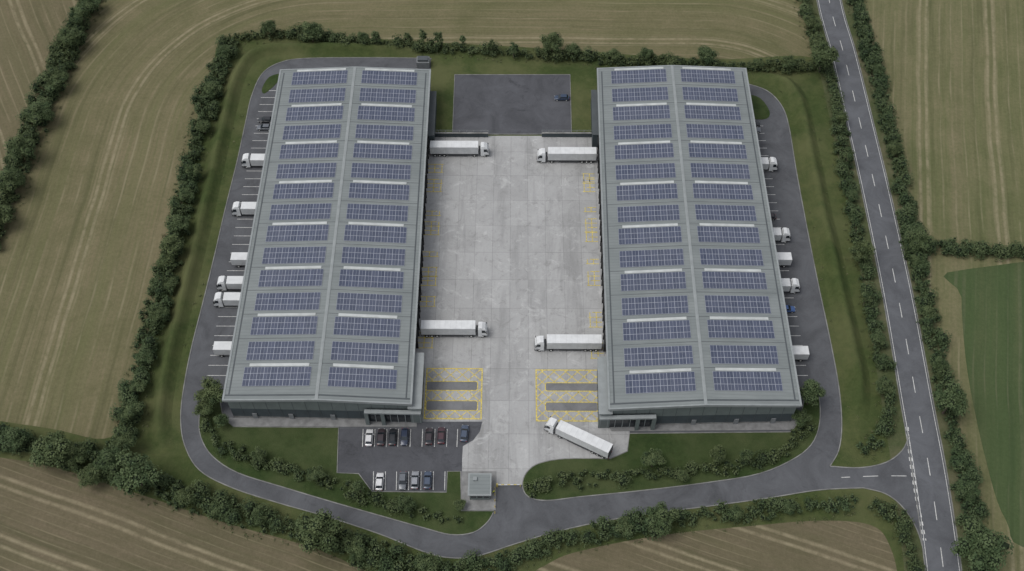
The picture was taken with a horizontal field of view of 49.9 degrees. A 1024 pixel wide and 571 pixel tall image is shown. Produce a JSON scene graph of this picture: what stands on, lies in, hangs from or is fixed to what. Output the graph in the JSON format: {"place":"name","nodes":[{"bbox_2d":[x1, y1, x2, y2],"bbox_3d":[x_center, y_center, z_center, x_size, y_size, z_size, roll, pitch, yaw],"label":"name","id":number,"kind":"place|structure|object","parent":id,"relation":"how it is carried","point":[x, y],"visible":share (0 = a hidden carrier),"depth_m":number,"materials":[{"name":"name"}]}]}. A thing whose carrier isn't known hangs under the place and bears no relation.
{"place":"outdoors","nodes":[
{"label":"outdoors","id":0,"kind":"place"},
{"bbox_2d":[0,0,77,196],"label":"field","id":1,"kind":"structure","parent":0,"point":[29,30],"depth_m":337.31,"materials":[{"name":"plant"}]},
{"bbox_2d":[0,458,364,570],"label":"field","id":2,"kind":"structure","parent":0,"point":[53,519],"depth_m":243.85,"materials":[{"name":"plant"}]},
{"bbox_2d":[77,464,101,487],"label":"broadleaf tree","id":3,"kind":"object","parent":2,"relation":"on","point":[91,475],"visible":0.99,"depth_m":247.39,"materials":[{"name":"green plant"}]},
{"bbox_2d":[228,417,416,426],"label":"pavement","id":4,"kind":"structure","parent":0,"point":[294,422],"depth_m":260.55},
{"bbox_2d":[224,68,428,402],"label":"roof","id":5,"kind":"structure","parent":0,"point":[241,361],"depth_m":279.44,"materials":[{"name":"metal"}]},
{"bbox_2d":[199,398,492,533],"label":"lawn","id":6,"kind":"structure","parent":0,"point":[304,448],"depth_m":253.06,"materials":[{"name":"green plant"}]},
{"bbox_2d":[193,375,222,407],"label":"broadleaf tree","id":7,"kind":"object","parent":6,"relation":"on","point":[211,392],"visible":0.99,"depth_m":259.11,"materials":[{"name":"green plant"}]},
{"bbox_2d":[199,410,463,524],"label":"shrub border","id":8,"kind":"object","parent":6,"relation":"on","point":[357,495],"visible":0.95,"depth_m":251.17,"materials":[{"name":"green plant"}]},
{"bbox_2d":[431,59,454,131],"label":"lawn","id":9,"kind":"structure","parent":0,"point":[442,77],"depth_m":326.51,"materials":[{"name":"green plant"}]},
{"bbox_2d":[0,34,903,570],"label":"site grass","id":10,"kind":"structure","parent":0,"point":[176,464],"depth_m":269.16,"materials":[{"name":"plant"}]},
{"bbox_2d":[109,34,239,436],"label":"hedgerow","id":11,"kind":"object","parent":10,"relation":"on","point":[158,290],"visible":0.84,"depth_m":292.89,"materials":[{"name":"green plant"}]},
{"bbox_2d":[0,422,449,570],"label":"hedgerow","id":12,"kind":"object","parent":10,"relation":"on","point":[231,514],"visible":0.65,"depth_m":244.56,"materials":[{"name":"green plant"}]},
{"bbox_2d":[228,22,828,74],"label":"hedgerow","id":13,"kind":"object","parent":10,"relation":"on","point":[431,46],"visible":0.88,"depth_m":333.21,"materials":[{"name":"green plant"}]},
{"bbox_2d":[437,493,858,570],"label":"hedgerow","id":14,"kind":"object","parent":10,"relation":"on","point":[532,549],"visible":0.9,"depth_m":242.64,"materials":[{"name":"green plant"}]},
{"bbox_2d":[461,471,495,509],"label":"pavement","id":15,"kind":"structure","parent":0,"point":[490,504],"depth_m":249.22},
{"bbox_2d":[468,473,491,499],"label":"gatehouse","id":16,"kind":"object","parent":15,"relation":"on","point":[479,486],"visible":1,"depth_m":247.91,"materials":[{"name":"metal"}]},
{"bbox_2d":[0,0,1020,469],"bbox_3d":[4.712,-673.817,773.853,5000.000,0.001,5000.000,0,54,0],"label":"ground","id":17,"kind":"structure","parent":0,"point":[82,238],"depth_m":316.49,"materials":[{"name":"plant"}]},
{"bbox_2d":[0,168,25,193],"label":"broadleaf tree","id":18,"kind":"object","parent":17,"relation":"on","point":[11,179],"visible":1,"depth_m":297.18,"materials":[{"name":"green plant"}]},
{"bbox_2d":[0,426,32,450],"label":"broadleaf tree","id":19,"kind":"object","parent":17,"relation":"on","point":[11,436],"visible":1,"depth_m":252.42,"materials":[{"name":"green plant"}]},
{"bbox_2d":[3,133,35,162],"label":"broadleaf tree","id":20,"kind":"object","parent":17,"relation":"on","point":[19,146],"visible":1,"depth_m":303.58,"materials":[{"name":"green plant"}]},
{"bbox_2d":[21,100,54,124],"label":"broadleaf tree","id":21,"kind":"object","parent":17,"relation":"on","point":[36,112],"visible":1,"depth_m":312.96,"materials":[{"name":"green plant"}]},
{"bbox_2d":[29,430,71,468],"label":"broadleaf tree","id":22,"kind":"object","parent":17,"relation":"on","point":[54,447],"visible":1,"depth_m":248.13,"materials":[{"name":"green plant"}]},
{"bbox_2d":[0,0,101,250],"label":"hedgerow","id":23,"kind":"object","parent":17,"relation":"on","point":[60,52],"visible":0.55,"depth_m":321.96,"materials":[{"name":"green plant"}]},
{"bbox_2d":[37,67,69,91],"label":"broadleaf tree","id":24,"kind":"object","parent":17,"relation":"on","point":[54,78],"visible":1,"depth_m":321.42,"materials":[{"name":"green plant"}]},
{"bbox_2d":[58,27,83,46],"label":"broadleaf tree","id":25,"kind":"object","parent":17,"relation":"on","point":[70,37],"visible":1,"depth_m":330.53,"materials":[{"name":"green plant"}]},
{"bbox_2d":[63,442,86,469],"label":"broadleaf tree","id":26,"kind":"object","parent":17,"relation":"on","point":[75,451],"visible":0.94,"depth_m":250.65,"materials":[{"name":"green plant"}]},
{"bbox_2d":[67,2,93,23],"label":"broadleaf tree","id":27,"kind":"object","parent":17,"relation":"on","point":[80,13],"visible":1,"depth_m":336.22,"materials":[{"name":"green plant"}]},
{"bbox_2d":[93,445,122,475],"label":"broadleaf tree","id":28,"kind":"object","parent":17,"relation":"on","point":[106,463],"visible":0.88,"depth_m":247.99,"materials":[{"name":"green plant"}]},
{"bbox_2d":[108,427,136,452],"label":"broadleaf tree","id":29,"kind":"object","parent":17,"relation":"on","point":[125,439],"visible":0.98,"depth_m":252.25,"materials":[{"name":"green plant"}]},
{"bbox_2d":[117,398,143,422],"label":"broadleaf tree","id":30,"kind":"object","parent":17,"relation":"on","point":[132,408],"visible":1,"depth_m":256.97,"materials":[{"name":"green plant"}]},
{"bbox_2d":[110,449,162,497],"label":"broadleaf tree","id":31,"kind":"object","parent":17,"relation":"on","point":[138,470],"visible":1,"depth_m":243.47,"materials":[{"name":"green plant"}]},
{"bbox_2d":[159,234,183,256],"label":"broadleaf tree","id":32,"kind":"object","parent":17,"relation":"on","point":[171,244],"visible":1,"depth_m":285.09,"materials":[{"name":"green plant"}]},
{"bbox_2d":[164,215,190,235],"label":"broadleaf tree","id":33,"kind":"object","parent":17,"relation":"on","point":[176,223],"visible":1,"depth_m":289.68,"materials":[{"name":"green plant"}]},
{"bbox_2d":[173,485,196,505],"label":"broadleaf tree","id":34,"kind":"object","parent":17,"relation":"on","point":[184,496],"visible":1,"depth_m":245.00,"materials":[{"name":"green plant"}]},
{"bbox_2d":[148,42,426,456],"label":"grass bank","id":35,"kind":"structure","parent":17,"relation":"on","point":[160,430],"depth_m":295.68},
{"bbox_2d":[301,21,324,41],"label":"broadleaf tree","id":36,"kind":"object","parent":17,"relation":"on","point":[311,30],"visible":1,"depth_m":333.44,"materials":[{"name":"green plant"}]},
{"bbox_2d":[295,508,345,554],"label":"broadleaf tree","id":37,"kind":"object","parent":17,"relation":"on","point":[319,529],"visible":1,"depth_m":236.06,"materials":[{"name":"green plant"}]},
{"bbox_2d":[343,536,364,561],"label":"broadleaf tree","id":38,"kind":"object","parent":17,"relation":"on","point":[356,550],"visible":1,"depth_m":237.20,"materials":[{"name":"green plant"}]},
{"bbox_2d":[413,551,442,570],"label":"broadleaf tree","id":39,"kind":"object","parent":17,"relation":"on","point":[426,562],"visible":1,"depth_m":235.40,"materials":[{"name":"green plant"}]},
{"bbox_2d":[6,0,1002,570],"bbox_3d":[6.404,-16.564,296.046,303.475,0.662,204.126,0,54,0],"label":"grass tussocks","id":40,"kind":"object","parent":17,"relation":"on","point":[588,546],"depth_m":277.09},
{"bbox_2d":[453,75,570,133],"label":"lorry park","id":41,"kind":"structure","parent":17,"relation":"on","point":[509,104],"depth_m":322.82,"materials":[{"name":"asphalt"}]},
{"bbox_2d":[415,136,629,485],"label":"concrete yard","id":42,"kind":"structure","parent":17,"relation":"on","point":[512,247],"depth_m":283.68,"materials":[{"name":"concrete"}]},
{"bbox_2d":[426,401,476,409],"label":"hatched bay surface","id":43,"kind":"object","parent":42,"relation":"on","point":[451,405],"visible":1,"depth_m":263.36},
{"bbox_2d":[427,382,476,389],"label":"hatched bay surface","id":44,"kind":"object","parent":42,"relation":"on","point":[451,385],"visible":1,"depth_m":266.54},
{"bbox_2d":[420,320,487,337],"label":"articulated lorry","id":45,"kind":"object","parent":42,"relation":"on","point":[437,328],"visible":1,"depth_m":272.55,"materials":[{"name":"metal"}]},
{"bbox_2d":[430,141,488,156],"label":"articulated lorry","id":46,"kind":"object","parent":42,"relation":"on","point":[455,148],"visible":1,"depth_m":308.41,"materials":[{"name":"metal"}]},
{"bbox_2d":[435,130,487,136],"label":"retaining wall","id":47,"kind":"structure","parent":42,"relation":"on","point":[460,134],"depth_m":314.23,"materials":[{"name":"concrete"}]},
{"bbox_2d":[418,164,603,421],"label":"yard floor markings","id":48,"kind":"object","parent":42,"relation":"on","point":[541,370],"visible":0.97,"depth_m":269.11,"materials":[{"name":"paint"}]},
{"bbox_2d":[537,147,596,162],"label":"articulated lorry","id":49,"kind":"object","parent":42,"relation":"on","point":[574,154],"visible":1,"depth_m":306.96,"materials":[{"name":"metal"}]},
{"bbox_2d":[534,334,601,351],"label":"articulated lorry","id":50,"kind":"object","parent":42,"relation":"on","point":[576,342],"visible":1,"depth_m":270.14,"materials":[{"name":"metal"}]},
{"bbox_2d":[546,402,596,410],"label":"hatched bay surface","id":51,"kind":"object","parent":42,"relation":"on","point":[556,406],"visible":1,"depth_m":263.20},
{"bbox_2d":[546,383,596,390],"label":"hatched bay surface","id":52,"kind":"object","parent":42,"relation":"on","point":[571,386],"visible":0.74,"depth_m":266.38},
{"bbox_2d":[544,416,612,459],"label":"articulated lorry","id":53,"kind":"object","parent":42,"relation":"on","point":[592,443],"visible":1,"depth_m":254.58,"materials":[{"name":"metal"}]},
{"bbox_2d":[539,32,563,52],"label":"broadleaf tree","id":54,"kind":"object","parent":17,"relation":"on","point":[551,40],"visible":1,"depth_m":330.29,"materials":[{"name":"green plant"}]},
{"bbox_2d":[591,90,598,146],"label":"service annex","id":55,"kind":"object","parent":17,"relation":"on","point":[594,117],"visible":0.64,"depth_m":312.53,"materials":[{"name":"metal"}]},
{"bbox_2d":[642,501,679,535],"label":"broadleaf tree","id":56,"kind":"object","parent":17,"relation":"on","point":[662,516],"visible":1,"depth_m":239.97,"materials":[{"name":"green plant"}]},
{"bbox_2d":[751,71,870,421],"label":"grass bank","id":57,"kind":"structure","parent":17,"relation":"on","point":[856,372],"depth_m":289.50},
{"bbox_2d":[797,0,833,67],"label":"hedgerow","id":58,"kind":"object","parent":17,"relation":"on","point":[805,7],"visible":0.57,"depth_m":339.13,"materials":[{"name":"green plant"}]},
{"bbox_2d":[821,66,897,455],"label":"hedgerow","id":59,"kind":"object","parent":17,"relation":"on","point":[868,267],"visible":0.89,"depth_m":285.79,"materials":[{"name":"green plant"}]},
{"bbox_2d":[802,0,972,570],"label":"road verge","id":60,"kind":"structure","parent":17,"relation":"on","point":[897,439],"depth_m":276.60,"materials":[{"name":"green plant"}]},
{"bbox_2d":[809,41,839,72],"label":"broadleaf tree","id":61,"kind":"object","parent":60,"relation":"on","point":[822,54],"visible":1,"depth_m":323.87,"materials":[{"name":"green plant"}]},
{"bbox_2d":[847,240,875,261],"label":"broadleaf tree","id":62,"kind":"object","parent":60,"relation":"on","point":[860,250],"visible":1,"depth_m":284.02,"materials":[{"name":"green plant"}]},
{"bbox_2d":[816,0,925,570],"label":"road kerb","id":63,"kind":"structure","parent":60,"relation":"on","point":[887,324],"depth_m":274.96,"materials":[{"name":"concrete"}]},
{"bbox_2d":[867,497,926,570],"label":"hedgerow","id":64,"kind":"object","parent":60,"relation":"on","point":[903,525],"visible":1,"depth_m":243.21,"materials":[{"name":"green plant"}]},
{"bbox_2d":[845,0,992,570],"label":"hedgerow","id":65,"kind":"object","parent":60,"relation":"on","point":[962,461],"visible":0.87,"depth_m":286.21,"materials":[{"name":"green plant"}]},
{"bbox_2d":[904,227,934,252],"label":"broadleaf tree","id":66,"kind":"object","parent":60,"relation":"on","point":[920,238],"visible":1,"depth_m":286.26,"materials":[{"name":"green plant"}]},
{"bbox_2d":[931,378,969,416],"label":"broadleaf tree","id":67,"kind":"object","parent":60,"relation":"on","point":[953,398],"visible":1,"depth_m":255.63,"materials":[{"name":"green plant"}]},
{"bbox_2d":[956,477,982,502],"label":"broadleaf tree","id":68,"kind":"object","parent":60,"relation":"on","point":[965,488],"visible":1,"depth_m":245.52,"materials":[{"name":"green plant"}]},
{"bbox_2d":[949,518,1013,570],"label":"broadleaf tree","id":69,"kind":"object","parent":60,"relation":"on","point":[985,546],"visible":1,"depth_m":233.72,"materials":[{"name":"green plant"}]},
{"bbox_2d":[924,237,1023,261],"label":"hedgerow","id":70,"kind":"object","parent":17,"relation":"on","point":[949,246],"visible":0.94,"depth_m":288.26,"materials":[{"name":"green plant"}]},
{"bbox_2d":[181,58,922,557],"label":"perimeter road","id":71,"kind":"structure","parent":0,"point":[517,516],"depth_m":259.26,"materials":[{"name":"asphalt"}]},
{"bbox_2d":[213,292,240,307],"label":"box lorry","id":72,"kind":"object","parent":71,"relation":"on","point":[227,299],"visible":0.8,"depth_m":278.13,"materials":[{"name":"metal"}]},
{"bbox_2d":[216,276,242,291],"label":"box lorry","id":73,"kind":"object","parent":71,"relation":"on","point":[228,282],"visible":0.77,"depth_m":281.08,"materials":[{"name":"metal"}]},
{"bbox_2d":[231,201,255,216],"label":"box lorry","id":74,"kind":"object","parent":71,"relation":"on","point":[243,208],"visible":0.81,"depth_m":295.79,"materials":[{"name":"metal"}]},
{"bbox_2d":[241,153,264,167],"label":"box lorry","id":75,"kind":"object","parent":71,"relation":"on","point":[248,160],"visible":0.75,"depth_m":306.04,"materials":[{"name":"metal"}]},
{"bbox_2d":[228,349,415,419],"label":"walls","id":76,"kind":"structure","parent":71,"relation":"on","point":[319,410],"depth_m":257.73,"materials":[{"name":"metal"}]},
{"bbox_2d":[222,66,430,405],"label":"roof trim","id":77,"kind":"structure","parent":76,"relation":"on","point":[316,395],"depth_m":273.43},
{"bbox_2d":[242,70,416,388],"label":"solar panel frames","id":78,"kind":"structure","parent":77,"relation":"on","point":[350,235],"depth_m":281.38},
{"bbox_2d":[242,70,416,388],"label":"solar panels","id":79,"kind":"object","parent":78,"relation":"on","point":[383,193],"visible":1,"depth_m":281.23,"materials":[{"name":"glass"}]},
{"bbox_2d":[249,68,413,368],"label":"rooflights","id":80,"kind":"object","parent":77,"relation":"on","point":[345,267],"visible":1,"depth_m":283.75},
{"bbox_2d":[415,137,428,348],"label":"dock doors","id":81,"kind":"structure","parent":76,"relation":"attached to","point":[422,250],"depth_m":286.69,"materials":[{"name":"black metal"}]},
{"bbox_2d":[198,402,493,534],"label":"lawn kerb","id":82,"kind":"structure","parent":71,"relation":"on","point":[348,473],"depth_m":250.16,"materials":[{"name":"concrete"}]},
{"bbox_2d":[364,353,424,424],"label":"office entrance","id":83,"kind":"object","parent":71,"relation":"on","point":[413,413],"visible":0.99,"depth_m":258.19,"materials":[{"name":"metal"}]},
{"bbox_2d":[338,422,481,490],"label":"car park","id":84,"kind":"structure","parent":71,"relation":"on","point":[415,454],"depth_m":255.54,"materials":[{"name":"asphalt"}]},
{"bbox_2d":[427,91,436,147],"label":"service annex","id":85,"kind":"object","parent":71,"relation":"on","point":[432,117],"visible":0.64,"depth_m":312.97,"materials":[{"name":"metal"}]},
{"bbox_2d":[208,90,807,489],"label":"parking bay markings","id":86,"kind":"object","parent":71,"relation":"on","point":[410,429],"visible":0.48,"depth_m":273.41,"materials":[{"name":"white paint"}]},
{"bbox_2d":[180,57,862,558],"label":"road kerb","id":87,"kind":"structure","parent":71,"relation":"on","point":[336,519],"depth_m":251.56,"materials":[{"name":"concrete"}]},
{"bbox_2d":[597,356,656,430],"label":"office entrance","id":88,"kind":"object","parent":71,"relation":"on","point":[607,418],"visible":1,"depth_m":257.35,"materials":[{"name":"metal"}]},
{"bbox_2d":[522,397,820,500],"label":"lawn kerb","id":89,"kind":"structure","parent":71,"relation":"on","point":[672,486],"depth_m":254.22,"materials":[{"name":"concrete"}]},
{"bbox_2d":[613,407,796,424],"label":"walls","id":90,"kind":"structure","parent":71,"relation":"on","point":[707,415],"depth_m":256.90,"materials":[{"name":"metal"}]},
{"bbox_2d":[597,136,605,351],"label":"dock doors","id":91,"kind":"structure","parent":90,"relation":"attached to","point":[601,251],"depth_m":286.11,"materials":[{"name":"black metal"}]},
{"bbox_2d":[597,65,801,410],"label":"roof trim","id":92,"kind":"structure","parent":90,"relation":"on","point":[705,400],"depth_m":272.70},
{"bbox_2d":[615,67,775,373],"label":"rooflights","id":93,"kind":"object","parent":92,"relation":"on","point":[677,270],"visible":1,"depth_m":283.44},
{"bbox_2d":[611,69,782,393],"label":"solar panel frames","id":94,"kind":"structure","parent":92,"relation":"on","point":[670,254],"depth_m":281.24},
{"bbox_2d":[611,69,782,393],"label":"solar panels","id":95,"kind":"object","parent":94,"relation":"on","point":[654,191],"visible":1,"depth_m":280.71,"materials":[{"name":"glass"}]},
{"bbox_2d":[749,84,841,465],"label":"road kerb","id":96,"kind":"structure","parent":71,"relation":"on","point":[816,275],"depth_m":285.08,"materials":[{"name":"concrete"}]},
{"bbox_2d":[570,59,596,131],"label":"lawn","id":97,"kind":"structure","parent":0,"point":[583,79],"depth_m":325.52,"materials":[{"name":"green plant"}]},
{"bbox_2d":[523,397,819,499],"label":"lawn","id":98,"kind":"structure","parent":0,"point":[681,450],"depth_m":254.71,"materials":[{"name":"green plant"}]},
{"bbox_2d":[640,448,665,466],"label":"broadleaf tree","id":99,"kind":"object","parent":98,"relation":"on","point":[651,457],"visible":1,"depth_m":250.20,"materials":[{"name":"green plant"}]},
{"bbox_2d":[523,421,817,498],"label":"shrub border","id":100,"kind":"object","parent":98,"relation":"on","point":[543,483],"visible":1,"depth_m":251.80,"materials":[{"name":"green plant"}]},
{"bbox_2d":[799,379,826,405],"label":"broadleaf tree","id":101,"kind":"object","parent":98,"relation":"on","point":[811,391],"visible":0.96,"depth_m":257.71,"materials":[{"name":"green plant"}]},
{"bbox_2d":[598,66,799,407],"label":"roof","id":102,"kind":"structure","parent":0,"point":[619,343],"depth_m":278.95,"materials":[{"name":"metal"}]},
{"bbox_2d":[606,84,788,371],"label":"roof sheet laps","id":103,"kind":"object","parent":102,"relation":"on","point":[685,245],"visible":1,"depth_m":280.08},
{"bbox_2d":[609,419,796,430],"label":"pavement","id":104,"kind":"structure","parent":0,"point":[739,426],"depth_m":259.76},
{"bbox_2d":[536,521,896,570],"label":"field","id":105,"kind":"structure","parent":0,"point":[828,546],"depth_m":241.78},
{"bbox_2d":[751,95,769,119],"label":"lawn","id":106,"kind":"structure","parent":0,"point":[761,110],"depth_m":321.65,"materials":[{"name":"green plant"}]},
{"bbox_2d":[817,0,960,570],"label":"road","id":107,"kind":"structure","parent":0,"point":[940,530],"depth_m":279.09,"materials":[{"name":"asphalt"}]},
{"bbox_2d":[840,2,959,570],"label":"road edge line","id":108,"kind":"object","parent":107,"relation":"on","point":[912,301],"visible":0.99,"depth_m":279.08,"materials":[{"name":"white paint"}]},
{"bbox_2d":[841,0,961,570],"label":"road kerb","id":109,"kind":"structure","parent":107,"relation":"on","point":[912,293],"depth_m":279.09,"materials":[{"name":"concrete"}]},
{"bbox_2d":[863,0,1023,247],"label":"field","id":110,"kind":"structure","parent":0,"point":[954,69],"depth_m":322.17,"materials":[{"name":"plant"}]},
{"bbox_2d":[927,254,1023,570],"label":"field","id":111,"kind":"structure","parent":0,"point":[948,303],"depth_m":271.04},
{"bbox_2d":[943,262,1023,546],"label":"field","id":112,"kind":"structure","parent":0,"point":[993,313],"depth_m":269.50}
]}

